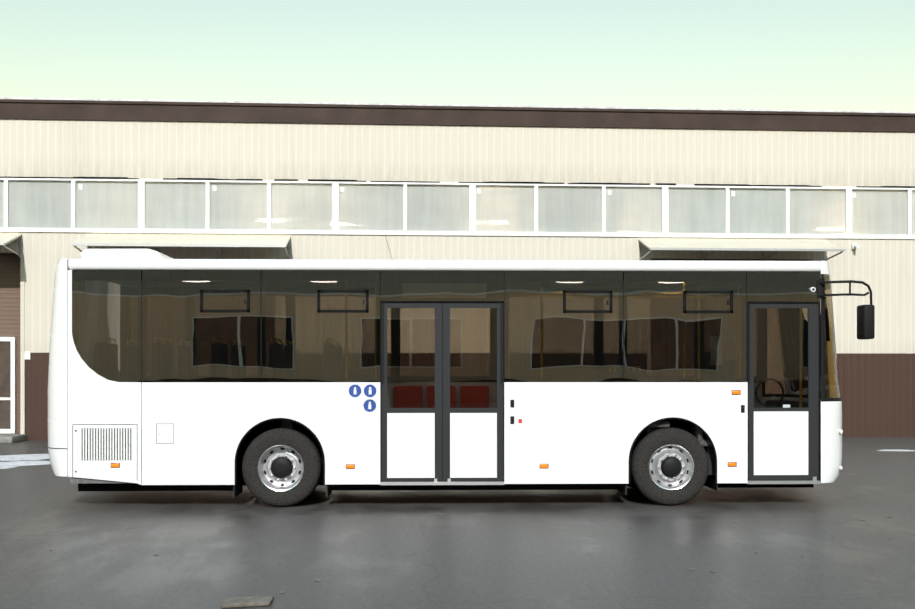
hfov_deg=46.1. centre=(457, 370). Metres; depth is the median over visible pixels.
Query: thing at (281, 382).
bus
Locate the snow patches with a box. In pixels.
[0,445,914,468]
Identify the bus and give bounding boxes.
[48,249,874,506]
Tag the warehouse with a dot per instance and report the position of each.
(268, 179)
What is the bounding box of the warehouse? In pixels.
[0,97,914,442]
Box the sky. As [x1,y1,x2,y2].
[0,0,914,111]
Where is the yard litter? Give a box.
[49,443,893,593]
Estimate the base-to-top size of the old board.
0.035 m
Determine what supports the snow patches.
on the ground
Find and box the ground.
[0,437,914,608]
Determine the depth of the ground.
10.85 m
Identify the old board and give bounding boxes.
[221,596,273,607]

